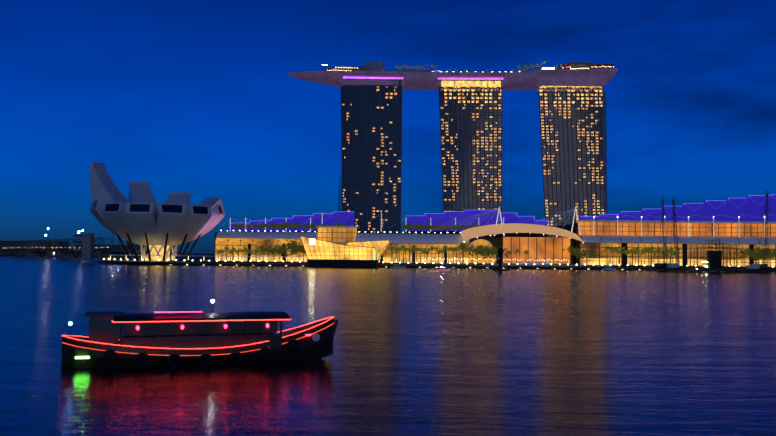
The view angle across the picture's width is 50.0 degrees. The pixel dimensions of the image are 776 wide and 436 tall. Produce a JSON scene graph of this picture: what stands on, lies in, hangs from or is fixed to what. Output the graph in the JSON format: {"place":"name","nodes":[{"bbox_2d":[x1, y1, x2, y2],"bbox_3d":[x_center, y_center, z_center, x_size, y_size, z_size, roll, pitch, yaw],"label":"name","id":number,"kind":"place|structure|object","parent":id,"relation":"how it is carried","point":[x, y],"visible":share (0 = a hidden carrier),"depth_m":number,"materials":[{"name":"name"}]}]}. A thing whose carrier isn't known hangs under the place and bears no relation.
{"place":"outdoors","nodes":[
{"label":"outdoors","id":0,"kind":"place"},
{"bbox_2d":[0,241,147,256],"bbox_3d":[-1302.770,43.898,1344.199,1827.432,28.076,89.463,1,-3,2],"label":"bridge","id":1,"kind":"structure","parent":0,"point":[55,253],"depth_m":1326.05,"materials":[{"name":"black"}]},
{"bbox_2d":[23,253,214,260],"bbox_3d":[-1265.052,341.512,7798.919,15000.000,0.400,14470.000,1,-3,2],"label":"land","id":2,"kind":"structure","parent":0,"point":[198,257],"depth_m":1181.36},
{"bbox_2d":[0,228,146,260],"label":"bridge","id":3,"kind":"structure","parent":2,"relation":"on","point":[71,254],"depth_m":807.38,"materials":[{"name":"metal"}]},
{"bbox_2d":[73,232,200,261],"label":"supports","id":4,"kind":"object","parent":2,"relation":"on","point":[87,243],"visible":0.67,"depth_m":546.08,"materials":[{"name":"metal"}]},
{"bbox_2d":[89,162,224,245],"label":"museum building","id":5,"kind":"structure","parent":4,"relation":"on","point":[177,217],"depth_m":531.59,"materials":[{"name":"white concrete"}]},
{"bbox_2d":[337,80,402,233],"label":"tower","id":6,"kind":"structure","parent":2,"relation":"on","point":[370,183],"depth_m":853.49,"materials":[{"name":"black glass"}]},
{"bbox_2d":[287,62,617,89],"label":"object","id":7,"kind":"structure","parent":6,"relation":"on","point":[586,74],"depth_m":853.00,"materials":[{"name":"black metal"}]},
{"bbox_2d":[395,61,557,71],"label":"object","id":8,"kind":"structure","parent":7,"relation":"on","point":[455,70],"depth_m":863.52,"materials":[{"name":"green plant"}]},
{"bbox_2d":[91,194,775,269],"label":"shopping mall","id":9,"kind":"structure","parent":2,"relation":"on","point":[736,223],"depth_m":578.75,"materials":[{"name":"yellow"}]},
{"bbox_2d":[214,245,775,266],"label":"trees","id":10,"kind":"object","parent":9,"relation":"on","point":[430,249],"visible":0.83,"depth_m":556.61,"materials":[{"name":"green plant"}]},
{"bbox_2d":[234,222,775,264],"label":"broadleaf trees","id":11,"kind":"object","parent":9,"relation":"on","point":[294,247],"visible":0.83,"depth_m":559.75,"materials":[{"name":"green plant"}]},
{"bbox_2d":[438,80,502,212],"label":"tower","id":12,"kind":"structure","parent":2,"relation":"on","point":[471,124],"depth_m":851.19,"materials":[{"name":"black glass"}]},
{"bbox_2d":[538,86,606,236],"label":"tower","id":13,"kind":"structure","parent":2,"relation":"on","point":[573,130],"depth_m":847.62,"materials":[{"name":"black glass"}]},
{"bbox_2d":[0,256,775,435],"bbox_3d":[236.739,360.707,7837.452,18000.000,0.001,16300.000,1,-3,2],"label":"water","id":14,"kind":"structure","parent":0,"point":[489,352],"depth_m":64.10,"materials":[{"name":"blue liquid"}]},
{"bbox_2d":[61,300,338,367],"bbox_3d":[-12.912,8.300,59.483,19.385,4.920,4.848,1,-3,-19],"label":"boat","id":15,"kind":"object","parent":14,"relation":"on","point":[176,339],"visible":1,"depth_m":57.45,"materials":[{"name":"paint"}]},
{"bbox_2d":[300,236,389,267],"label":"glass pavilion","id":16,"kind":"structure","parent":14,"relation":"on","point":[328,254],"depth_m":497.53,"materials":[{"name":"yellow glass"}]},
{"bbox_2d":[391,264,404,267],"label":"moored launch","id":17,"kind":"object","parent":14,"relation":"on","point":[396,266],"visible":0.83,"depth_m":505.45,"materials":[{"name":"white paint"}]},
{"bbox_2d":[434,267,452,271],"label":"water taxi","id":18,"kind":"object","parent":14,"relation":"on","point":[441,269],"visible":0.85,"depth_m":398.50,"materials":[{"name":"white paint"}]},
{"bbox_2d":[601,267,615,270],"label":"moored launch","id":19,"kind":"object","parent":14,"relation":"on","point":[610,269],"visible":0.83,"depth_m":498.71,"materials":[{"name":"white paint"}]},
{"bbox_2d":[492,191,775,272],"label":"works pier cranes","id":20,"kind":"object","parent":14,"relation":"in","point":[713,260],"visible":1,"depth_m":479.67,"materials":[{"name":"black metal"}]}
]}

